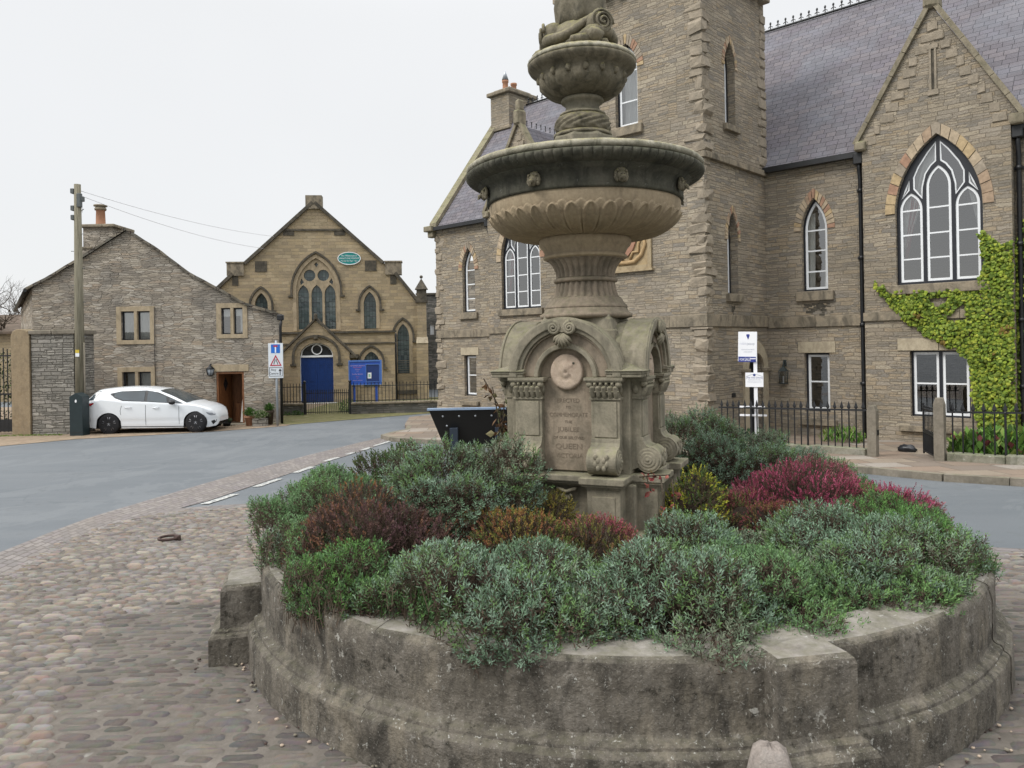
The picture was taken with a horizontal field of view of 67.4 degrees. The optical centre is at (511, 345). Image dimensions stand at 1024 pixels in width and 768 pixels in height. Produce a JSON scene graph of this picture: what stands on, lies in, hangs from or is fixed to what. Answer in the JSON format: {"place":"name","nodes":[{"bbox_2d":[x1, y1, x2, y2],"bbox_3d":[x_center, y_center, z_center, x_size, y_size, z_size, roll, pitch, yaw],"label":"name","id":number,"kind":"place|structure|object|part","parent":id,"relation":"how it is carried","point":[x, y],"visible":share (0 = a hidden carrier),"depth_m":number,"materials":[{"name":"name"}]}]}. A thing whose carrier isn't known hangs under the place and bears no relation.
{"place":"outdoors","nodes":[
{"label":"outdoors","id":0,"kind":"place"},
{"bbox_2d":[0,402,328,445],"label":"forecourt","id":1,"kind":"structure","parent":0,"point":[25,439],"depth_m":24.71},
{"bbox_2d":[0,352,11,418],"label":"garden hedge","id":2,"kind":"object","parent":1,"relation":"on","point":[9,386],"visible":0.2,"depth_m":26.52,"materials":[{"name":"green plant"}]},
{"bbox_2d":[11,329,32,434],"bbox_3d":[-15.780,1.281,24.900,0.600,3.620,0.500,-1,0,0],"label":"stone gatepost","id":3,"kind":"object","parent":1,"relation":"on","point":[21,381],"visible":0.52,"depth_m":24.65,"materials":[{"name":"beige stone"}]},
{"bbox_2d":[0,348,11,431],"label":"tall iron gate","id":4,"kind":"structure","parent":3,"relation":"attached to","point":[5,425],"depth_m":25.09,"materials":[{"name":"metal"}]},
{"bbox_2d":[0,433,62,436],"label":"grass tuft","id":5,"kind":"object","parent":1,"relation":"on","point":[30,435],"visible":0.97,"depth_m":24.36,"materials":[{"name":"green plant"}]},
{"bbox_2d":[28,329,96,434],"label":"stone wall end","id":6,"kind":"structure","parent":1,"relation":"on","point":[53,368],"depth_m":24.70,"materials":[{"name":"grey stone"}]},
{"bbox_2d":[70,184,85,393],"bbox_3d":[-13.951,-1.069,24.750,0.440,8.250,0.310,-1,0,0],"label":"telegraph pole","id":7,"kind":"object","parent":1,"relation":"on","point":[79,353],"visible":0.95,"depth_m":24.65,"materials":[{"name":"wood"}]},
{"bbox_2d":[83,196,263,248],"bbox_3d":[-13.316,-4.927,33.125,0.018,0.487,16.798,-1,0,4],"label":"overhead wire","id":8,"kind":"object","parent":7,"relation":"attached to","point":[165,225],"visible":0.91,"depth_m":29.72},
{"bbox_2d":[82,191,267,235],"bbox_3d":[-13.024,-5.412,33.125,0.018,0.828,16.853,-1,0,6],"label":"overhead wire","id":9,"kind":"object","parent":7,"relation":"attached to","point":[166,215],"visible":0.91,"depth_m":29.58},
{"bbox_2d":[69,392,89,435],"bbox_3d":[-13.683,2.166,24.299,0.410,1.357,0.403,-1,0,0],"label":"dark bollard bin","id":10,"kind":"object","parent":1,"relation":"on","point":[79,414],"visible":0.99,"depth_m":24.10,"materials":[{"name":"grey paint"}]},
{"bbox_2d":[13,204,283,424],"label":"stone cottage","id":11,"kind":"structure","parent":1,"relation":"on","point":[154,315],"depth_m":27.50,"materials":[{"name":"stone"}]},
{"bbox_2d":[206,364,213,375],"bbox_3d":[-10.776,0.868,27.420,0.320,0.452,0.277,-1,0,0],"label":"wall lantern","id":12,"kind":"object","parent":11,"relation":"attached to","point":[210,370],"depth_m":27.34,"materials":[{"name":"black paint"}]},
{"bbox_2d":[220,374,231,420],"bbox_3d":[-10.460,1.909,28.059,0.062,1.760,0.800,-1,0,8],"label":"open door","id":13,"kind":"structure","parent":11,"relation":"in","point":[225,379],"depth_m":28.08,"materials":[{"name":"brown wood"}]},
{"bbox_2d":[89,386,227,433],"bbox_3d":[-11.674,2.072,25.494,4.163,1.510,2.176,-1,0,-2],"label":"parked car","id":14,"kind":"object","parent":1,"relation":"on","point":[112,410],"visible":0.98,"depth_m":24.63,"materials":[{"name":"white paint"}]},
{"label":"side window","id":15,"kind":"part","parent":14,"relation":"part of","materials":[{"name":"grey glass"}]},
{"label":"side window","id":16,"kind":"part","parent":14,"relation":"part of","materials":[{"name":"grey glass"}]},
{"bbox_2d":[222,418,231,425],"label":"potted plant","id":17,"kind":"object","parent":1,"relation":"on","point":[228,423],"visible":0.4,"depth_m":26.73,"materials":[{"name":"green plant"}]},
{"bbox_2d":[242,406,255,425],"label":"potted plant","id":18,"kind":"object","parent":1,"relation":"on","point":[247,417],"visible":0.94,"depth_m":26.63,"materials":[{"name":"green plant"}]},
{"bbox_2d":[249,409,270,425],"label":"potted plant","id":19,"kind":"object","parent":1,"relation":"on","point":[261,420],"visible":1,"depth_m":26.44,"materials":[{"name":"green plant"}]},
{"bbox_2d":[264,402,274,424],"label":"potted plant","id":20,"kind":"object","parent":1,"relation":"on","point":[269,407],"visible":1,"depth_m":27.00,"materials":[{"name":"green plant"}]},
{"bbox_2d":[268,341,283,425],"bbox_3d":[-8.117,1.328,26.482,0.510,3.000,0.120,-1,0,0],"label":"road sign","id":21,"kind":"object","parent":1,"relation":"on","point":[275,359],"visible":1,"depth_m":26.43,"materials":[{"name":"metal"}]},
{"bbox_2d":[273,397,437,424],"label":"verge","id":22,"kind":"structure","parent":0,"point":[309,418],"depth_m":30.54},
{"bbox_2d":[280,403,303,414],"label":"boundary wall","id":23,"kind":"structure","parent":22,"relation":"on","point":[291,407],"depth_m":31.38,"materials":[{"name":"stone"}]},
{"bbox_2d":[283,383,302,402],"bbox_3d":[-9.041,1.962,31.550,1.055,0.840,0.036,-1,0,5],"label":"iron railing","id":24,"kind":"object","parent":23,"relation":"on","point":[290,401],"visible":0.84,"depth_m":31.53,"materials":[{"name":"metal"}]},
{"bbox_2d":[280,410,303,415],"bbox_3d":[-8.949,2.735,31.208,1.044,0.226,0.354,-1,0,0],"label":"weedy growth","id":25,"kind":"object","parent":22,"relation":"on","point":[288,413],"visible":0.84,"depth_m":31.20,"materials":[{"name":"green plant"}]},
{"bbox_2d":[303,381,305,414],"bbox_3d":[-8.493,2.139,31.470,0.116,1.405,0.116,-1,0,20],"label":"iron gatepost","id":26,"kind":"object","parent":22,"relation":"on","point":[304,392],"visible":0.98,"depth_m":31.43,"materials":[{"name":"metal"}]},
{"bbox_2d":[306,389,326,413],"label":"iron gate","id":27,"kind":"structure","parent":22,"relation":"on","point":[315,412],"depth_m":31.44,"materials":[{"name":"metal"}]},
{"bbox_2d":[328,389,348,413],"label":"iron gate","id":28,"kind":"structure","parent":22,"relation":"on","point":[342,392],"depth_m":31.44,"materials":[{"name":"metal"}]},
{"bbox_2d":[339,399,356,410],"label":"garden shrub","id":29,"kind":"object","parent":22,"relation":"on","point":[343,406],"visible":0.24,"depth_m":32.47,"materials":[{"name":"green plant"}]},
{"bbox_2d":[348,380,351,413],"bbox_3d":[-6.633,2.106,31.470,0.116,1.405,0.116,-1,0,-20],"label":"iron gatepost","id":30,"kind":"object","parent":22,"relation":"on","point":[350,400],"visible":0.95,"depth_m":31.43,"materials":[{"name":"metal"}]},
{"bbox_2d":[348,360,381,401],"bbox_3d":[-6.068,1.702,31.858,1.360,2.200,0.175,-1,0,-3],"label":"notice board","id":31,"kind":"object","parent":22,"relation":"on","point":[369,372],"visible":0.99,"depth_m":31.80,"materials":[{"name":"blue paint"}]},
{"bbox_2d":[351,400,437,413],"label":"boundary wall","id":32,"kind":"structure","parent":22,"relation":"on","point":[372,407],"depth_m":31.51,"materials":[{"name":"stone"}]},
{"bbox_2d":[352,381,437,401],"bbox_3d":[-4.567,1.883,31.700,4.020,0.840,0.036,-1,0,-6],"label":"iron railing","id":33,"kind":"object","parent":32,"relation":"on","point":[396,399],"visible":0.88,"depth_m":31.66,"materials":[{"name":"metal"}]},
{"bbox_2d":[0,0,869,314],"label":"sky","id":34,"kind":"structure","parent":0,"point":[226,114],"materials":[{"name":"white"}]},
{"bbox_2d":[0,390,1023,551],"bbox_3d":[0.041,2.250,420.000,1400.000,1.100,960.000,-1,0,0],"label":"road","id":35,"kind":"structure","parent":0,"point":[47,487],"depth_m":14.79,"materials":[{"name":"grey asphalt"}]},
{"bbox_2d":[0,314,20,401],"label":"distant house","id":36,"kind":"structure","parent":35,"relation":"on","point":[5,336],"depth_m":45.00,"materials":[{"name":"beige stone"}]},
{"bbox_2d":[0,275,26,329],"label":"bare tree","id":37,"kind":"object","parent":35,"relation":"on","point":[5,299],"visible":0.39,"depth_m":45.72,"materials":[{"name":"brown plant"}]},
{"bbox_2d":[0,438,386,583],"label":"sett strip","id":38,"kind":"object","parent":35,"relation":"on","point":[11,558],"visible":0.97,"depth_m":11.10,"materials":[{"name":"grey stone"}]},
{"bbox_2d":[201,494,236,503],"bbox_3d":[-4.326,2.272,11.394,0.134,0.050,0.993,-1,0,5],"label":"road marking","id":39,"kind":"object","parent":35,"relation":"on","point":[217,499],"visible":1,"depth_m":11.32,"materials":[{"name":"paint"}]},
{"bbox_2d":[253,479,280,486],"bbox_3d":[-4.192,2.352,13.195,0.144,0.043,0.994,-1,0,5],"label":"road marking","id":40,"kind":"object","parent":35,"relation":"on","point":[264,483],"visible":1,"depth_m":13.08,"materials":[{"name":"paint"}]},
{"bbox_2d":[292,466,315,472],"bbox_3d":[-4.065,2.422,15.023,0.134,0.035,0.950,-1,0,5],"label":"road marking","id":41,"kind":"object","parent":35,"relation":"on","point":[298,471],"visible":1,"depth_m":15.01,"materials":[{"name":"paint"}]},
{"bbox_2d":[216,195,428,403],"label":"stone chapel","id":42,"kind":"structure","parent":35,"relation":"on","point":[318,295],"depth_m":39.97,"materials":[{"name":"brown stone"}]},
{"bbox_2d":[300,343,333,401],"bbox_3d":[-9.935,1.354,39.199,1.700,3.050,0.130,-1,0,-6],"label":"door","id":43,"kind":"structure","parent":42,"relation":"in","point":[317,369],"depth_m":39.20,"materials":[{"name":"blue paint"}]},
{"bbox_2d":[337,252,360,264],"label":"oval sign","id":44,"kind":"object","parent":42,"relation":"attached to","point":[349,258],"visible":1,"depth_m":40.13,"materials":[{"name":"green plastic"}]},
{"bbox_2d":[426,293,437,389],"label":"stone outbuilding","id":45,"kind":"structure","parent":35,"relation":"on","point":[431,315],"depth_m":50.00,"materials":[{"name":"brown stone"}]},
{"bbox_2d":[430,324,433,334],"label":"window","id":46,"kind":"structure","parent":45,"relation":"in","point":[431,325],"depth_m":50.15,"materials":[{"name":"glass"}]},
{"bbox_2d":[149,503,1023,555],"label":"sett edging","id":47,"kind":"object","parent":35,"relation":"on","point":[995,549],"visible":0.12,"depth_m":10.27,"materials":[{"name":"stone"}]},
{"bbox_2d":[381,425,1023,486],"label":"kerb","id":48,"kind":"structure","parent":35,"relation":"on","point":[965,478],"depth_m":12.16,"materials":[{"name":"stone"}]},
{"bbox_2d":[0,508,1023,767],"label":"cobbled area","id":49,"kind":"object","parent":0,"point":[318,756],"visible":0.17,"depth_m":3.74,"materials":[{"name":"grey stone"}]},
{"bbox_2d":[427,407,507,467],"bbox_3d":[-0.395,1.418,8.565,1.060,1.466,0.201,-1,0,0],"label":"information lectern","id":50,"kind":"object","parent":49,"relation":"on","point":[467,424],"visible":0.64,"depth_m":8.52,"materials":[{"name":"black metal"}]},
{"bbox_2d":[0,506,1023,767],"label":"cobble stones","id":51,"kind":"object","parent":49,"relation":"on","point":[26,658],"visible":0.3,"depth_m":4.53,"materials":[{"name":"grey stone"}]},
{"bbox_2d":[157,534,180,540],"bbox_3d":[-3.660,2.063,8.200,0.234,0.075,0.228,-1,0,0],"label":"iron ring","id":52,"kind":"object","parent":51,"relation":"on","point":[177,537],"visible":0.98,"depth_m":8.17,"materials":[{"name":"metal"}]},
{"bbox_2d":[194,644,1023,767],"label":"leaf litter","id":53,"kind":"object","parent":49,"relation":"on","point":[940,764],"visible":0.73,"depth_m":3.29,"materials":[{"name":"brown plant"}]},
{"bbox_2d":[208,481,1015,767],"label":"stone planter","id":54,"kind":"object","parent":49,"relation":"on","point":[900,688],"visible":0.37,"depth_m":2.99,"materials":[{"name":"stone"}]},
{"bbox_2d":[253,525,358,631],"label":"lavender bush","id":55,"kind":"object","parent":54,"relation":"on","point":[269,546],"visible":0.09,"depth_m":4.07,"materials":[{"name":"green plant"}]},
{"bbox_2d":[244,471,375,581],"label":"lavender bush","id":56,"kind":"object","parent":54,"relation":"in","point":[278,511],"visible":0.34,"depth_m":4.29,"materials":[{"name":"green plant"}]},
{"bbox_2d":[267,539,365,628],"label":"santolina bush","id":57,"kind":"object","parent":54,"relation":"on","point":[278,566],"visible":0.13,"depth_m":3.58,"materials":[{"name":"green plant"}]},
{"bbox_2d":[283,461,384,521],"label":"lavender bush","id":58,"kind":"object","parent":54,"relation":"in","point":[333,471],"visible":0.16,"depth_m":5.12,"materials":[{"name":"green plant"}]},
{"bbox_2d":[280,535,423,628],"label":"santolina bush","id":59,"kind":"object","parent":54,"relation":"on","point":[346,556],"visible":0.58,"depth_m":3.51,"materials":[{"name":"green plant"}]},
{"bbox_2d":[295,575,455,635],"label":"santolina bush","id":60,"kind":"object","parent":54,"relation":"on","point":[421,609],"visible":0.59,"depth_m":3.34,"materials":[{"name":"green plant"}]},
{"bbox_2d":[279,472,472,583],"bbox_3d":[-0.694,1.014,4.071,1.071,0.696,0.853,-1,0,0],"label":"purple heather","id":61,"kind":"object","parent":54,"relation":"on","point":[396,538],"visible":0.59,"depth_m":3.90,"materials":[{"name":"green plant"}]},
{"bbox_2d":[347,438,439,496],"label":"hebe bush","id":62,"kind":"object","parent":54,"relation":"on","point":[362,462],"visible":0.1,"depth_m":5.73,"materials":[{"name":"green plant"}]},
{"bbox_2d":[353,430,554,553],"bbox_3d":[-0.347,0.914,4.398,1.285,0.885,1.041,-1,0,0],"label":"lavender bush","id":63,"kind":"object","parent":54,"relation":"on","point":[468,485],"visible":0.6,"depth_m":4.25,"materials":[{"name":"green plant"}]},
{"bbox_2d":[340,531,636,676],"bbox_3d":[-0.082,1.091,3.429,1.373,0.522,1.172,-1,0,0],"label":"lavender bush","id":64,"kind":"object","parent":54,"relation":"on","point":[448,578],"visible":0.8,"depth_m":3.16,"materials":[{"name":"green plant"}]},
{"bbox_2d":[477,378,507,442],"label":"withered shrub","id":65,"kind":"object","parent":54,"relation":"on","point":[502,430],"visible":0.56,"depth_m":5.25,"materials":[{"name":"brown plant"}]},
{"bbox_2d":[456,504,578,577],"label":"orange heather","id":66,"kind":"object","parent":54,"relation":"on","point":[521,521],"visible":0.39,"depth_m":3.90,"materials":[{"name":"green plant"}]},
{"bbox_2d":[453,570,635,644],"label":"lavender bush","id":67,"kind":"object","parent":54,"relation":"on","point":[548,606],"visible":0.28,"depth_m":3.14,"materials":[{"name":"green plant"}]},
{"bbox_2d":[517,488,595,544],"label":"golden heather","id":68,"kind":"object","parent":54,"relation":"on","point":[551,502],"visible":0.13,"depth_m":4.27,"materials":[{"name":"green plant"}]},
{"bbox_2d":[466,0,704,546],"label":"stone fountain","id":69,"kind":"object","parent":54,"relation":"on","point":[584,199],"visible":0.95,"depth_m":4.63,"materials":[{"name":"stone"}]},
{"bbox_2d":[536,511,651,581],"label":"red heather","id":70,"kind":"object","parent":54,"relation":"on","point":[583,528],"visible":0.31,"depth_m":3.90,"materials":[{"name":"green plant"}]},
{"bbox_2d":[639,470,681,537],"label":"red creeper","id":71,"kind":"object","parent":54,"relation":"on","point":[648,476],"visible":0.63,"depth_m":4.30,"materials":[{"name":"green plant"}]},
{"bbox_2d":[554,532,794,675],"bbox_3d":[0.712,1.083,3.407,1.080,0.508,1.097,-1,0,26],"label":"lavender bush","id":72,"kind":"object","parent":54,"relation":"on","point":[667,595],"visible":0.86,"depth_m":3.11,"materials":[{"name":"green plant"}]},
{"bbox_2d":[658,463,730,540],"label":"variegated bush","id":73,"kind":"object","parent":54,"relation":"on","point":[683,502],"visible":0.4,"depth_m":4.48,"materials":[{"name":"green plant"}]},
{"bbox_2d":[640,505,750,568],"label":"lavender bush","id":74,"kind":"object","parent":54,"relation":"in","point":[711,529],"visible":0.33,"depth_m":3.96,"materials":[{"name":"green plant"}]},
{"bbox_2d":[665,400,827,505],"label":"lavender bush","id":75,"kind":"object","parent":54,"relation":"on","point":[722,449],"visible":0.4,"depth_m":5.46,"materials":[{"name":"green plant"}]},
{"bbox_2d":[696,484,814,544],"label":"russet heather","id":76,"kind":"object","parent":54,"relation":"on","point":[745,516],"visible":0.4,"depth_m":4.52,"materials":[{"name":"brown plant"}]},
{"bbox_2d":[680,536,870,639],"bbox_3d":[1.149,1.106,3.489,0.866,0.448,1.046,-1,0,0],"label":"lavender bush","id":77,"kind":"object","parent":54,"relation":"on","point":[807,603],"visible":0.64,"depth_m":3.26,"materials":[{"name":"green plant"}]},
{"bbox_2d":[772,453,877,493],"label":"heather","id":78,"kind":"object","parent":54,"relation":"on","point":[863,480],"visible":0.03,"depth_m":5.44,"materials":[{"name":"pink plant"}]},
{"bbox_2d":[710,452,953,529],"bbox_3d":[1.905,0.991,4.812,1.727,0.650,1.029,-1,0,0],"label":"pink heather","id":79,"kind":"object","parent":54,"relation":"on","point":[842,485],"visible":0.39,"depth_m":4.71,"materials":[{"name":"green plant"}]},
{"bbox_2d":[734,496,1001,606],"bbox_3d":[1.722,1.066,3.954,1.468,0.506,1.284,-1,0,15],"label":"lavender bush","id":80,"kind":"object","parent":54,"relation":"on","point":[823,542],"visible":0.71,"depth_m":3.74,"materials":[{"name":"green plant"}]},
{"bbox_2d":[789,558,974,617],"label":"lavender bush","id":81,"kind":"object","parent":54,"relation":"on","point":[856,602],"visible":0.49,"depth_m":3.38,"materials":[{"name":"green plant"}]},
{"bbox_2d":[833,480,1005,585],"bbox_3d":[2.174,1.075,4.414,0.936,0.472,1.665,-1,0,0],"label":"santolina bush","id":82,"kind":"object","parent":54,"relation":"on","point":[884,505],"visible":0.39,"depth_m":4.21,"materials":[{"name":"green plant"}]},
{"bbox_2d":[747,739,791,767],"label":"bollard","id":83,"kind":"object","parent":49,"relation":"on","point":[767,754],"visible":1,"depth_m":2.61,"materials":[{"name":"stone"}]},
{"bbox_2d":[386,415,1023,477],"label":"footpath","id":84,"kind":"structure","parent":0,"point":[889,456],"depth_m":14.36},
{"bbox_2d":[423,0,1023,442],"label":"town hall","id":85,"kind":"structure","parent":84,"relation":"on","point":[849,154],"depth_m":18.76,"materials":[{"name":"stone"}]},
{"bbox_2d":[458,241,477,319],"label":"window","id":86,"kind":"structure","parent":85,"relation":"in","point":[471,259],"depth_m":27.77,"materials":[{"name":"white paint"}]},
{"bbox_2d":[460,355,479,405],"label":"window","id":87,"kind":"structure","parent":85,"relation":"in","point":[471,359],"depth_m":27.79,"materials":[{"name":"white paint"}]},
{"bbox_2d":[496,234,544,315],"bbox_3d":[0.336,-2.899,25.580,2.164,3.786,0.391,-1,0,43],"label":"window","id":88,"kind":"structure","parent":85,"relation":"in","point":[511,249],"depth_m":25.76,"materials":[{"name":"white paint"}]},
{"bbox_2d":[610,34,643,137],"bbox_3d":[2.907,-6.478,19.170,1.044,2.532,0.409,-1,0,43],"label":"window","id":89,"kind":"structure","parent":85,"relation":"in","point":[627,99],"depth_m":19.22,"materials":[{"name":"white paint"}]},
{"bbox_2d":[722,35,740,134],"bbox_3d":[5.223,-6.346,18.687,0.361,2.343,0.784,-1,0,43],"label":"window","id":90,"kind":"structure","parent":85,"relation":"in","point":[727,126],"depth_m":18.76,"materials":[{"name":"white paint"}]},
{"bbox_2d":[725,205,743,301],"bbox_3d":[5.297,-2.226,18.687,0.361,2.342,0.784,-1,0,43],"label":"window","id":91,"kind":"structure","parent":85,"relation":"in","point":[730,297],"depth_m":18.73,"materials":[{"name":"white paint"}]},
{"bbox_2d":[741,341,770,433],"bbox_3d":[6.082,1.381,19.485,0.401,3.020,1.512,-1,0,43],"label":"door","id":92,"kind":"structure","parent":85,"relation":"in","point":[748,392],"depth_m":19.72,"materials":[{"name":"wood"}]},
{"bbox_2d":[778,360,787,383],"bbox_3d":[6.931,0.671,19.606,0.193,0.612,0.216,-1,0,43],"label":"wall lantern","id":93,"kind":"object","parent":85,"relation":"attached to","point":[782,368],"depth_m":19.59,"materials":[{"name":"metal"}]},
{"bbox_2d":[794,189,834,301],"bbox_3d":[7.612,-2.517,19.224,1.024,2.800,0.410,-1,0,43],"label":"window","id":94,"kind":"structure","parent":85,"relation":"in","point":[813,293],"depth_m":19.31,"materials":[{"name":"white paint"}]},
{"bbox_2d":[798,353,837,425],"bbox_3d":[7.647,1.083,19.162,0.941,1.800,0.280,-1,0,43],"label":"window","id":95,"kind":"structure","parent":85,"relation":"in","point":[808,355],"depth_m":19.27,"materials":[{"name":"white paint"}]},
{"bbox_2d":[885,121,993,294],"bbox_3d":[9.474,-3.063,17.053,2.164,3.786,0.391,-1,0,43],"label":"window","id":96,"kind":"structure","parent":85,"relation":"in","point":[914,195],"depth_m":17.11,"materials":[{"name":"white paint"}]},
{"bbox_2d":[899,350,980,434],"bbox_3d":[9.510,1.019,17.013,1.701,1.821,0.280,-1,0,43],"label":"window","id":97,"kind":"structure","parent":85,"relation":"in","point":[941,383],"depth_m":17.10,"materials":[{"name":"white paint"}]},
{"bbox_2d":[873,219,1023,435],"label":"virginia creeper","id":98,"kind":"object","parent":85,"relation":"attached to","point":[989,378],"visible":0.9,"depth_m":16.29,"materials":[{"name":"green plant"}]},
{"bbox_2d":[740,427,754,440],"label":"potted shrub","id":99,"kind":"object","parent":84,"relation":"on","point":[748,429],"visible":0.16,"depth_m":17.35,"materials":[{"name":"green plant"}]},
{"bbox_2d":[738,332,766,436],"bbox_3d":[5.199,1.007,16.596,0.578,2.629,0.092,-1,0,22],"label":"for sale board","id":100,"kind":"object","parent":84,"relation":"on","point":[747,346],"visible":0.98,"depth_m":16.57,"materials":[{"name":"plastic"}]},
{"bbox_2d":[719,399,866,454],"bbox_3d":[5.746,1.787,15.971,3.143,1.385,0.226,-1,0,43],"label":"iron railing","id":101,"kind":"object","parent":84,"relation":"on","point":[842,449],"visible":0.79,"depth_m":15.59,"materials":[{"name":"metal"}]},
{"bbox_2d":[818,423,866,443],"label":"plant","id":102,"kind":"object","parent":84,"relation":"on","point":[852,439],"visible":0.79,"depth_m":17.48,"materials":[{"name":"green plant"}]},
{"bbox_2d":[866,405,878,456],"bbox_3d":[6.897,1.734,14.650,0.195,1.180,0.170,-1,0,43],"label":"stone gatepost","id":103,"kind":"object","parent":84,"relation":"on","point":[872,413],"visible":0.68,"depth_m":14.60,"materials":[{"name":"beige stone"}]},
{"bbox_2d":[898,444,916,451],"bbox_3d":[7.891,2.055,15.350,0.368,0.184,0.191,-1,0,43],"label":"black sack","id":104,"kind":"object","parent":84,"relation":"on","point":[907,448],"visible":0.94,"depth_m":15.29,"materials":[{"name":"plastic"}]},
{"bbox_2d":[922,403,933,456],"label":"iron gate","id":105,"kind":"structure","parent":84,"relation":"on","point":[928,442],"depth_m":14.37,"materials":[{"name":"metal"}]},
{"bbox_2d":[933,397,946,460],"bbox_3d":[7.693,1.606,13.810,0.170,1.340,0.170,-1,0,43],"label":"stone gatepost","id":106,"kind":"object","parent":84,"relation":"on","point":[939,426],"visible":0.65,"depth_m":13.75,"materials":[{"name":"stone"}]},
{"bbox_2d":[946,423,1023,454],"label":"bergenia bed","id":107,"kind":"object","parent":84,"relation":"on","point":[989,442],"visible":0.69,"depth_m":13.89,"materials":[{"name":"green plant"}]},
{"bbox_2d":[947,402,1023,464],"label":"iron railing","id":108,"kind":"object","parent":84,"relation":"on","point":[994,458],"visible":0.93,"depth_m":13.34,"materials":[{"name":"metal"}]}
]}

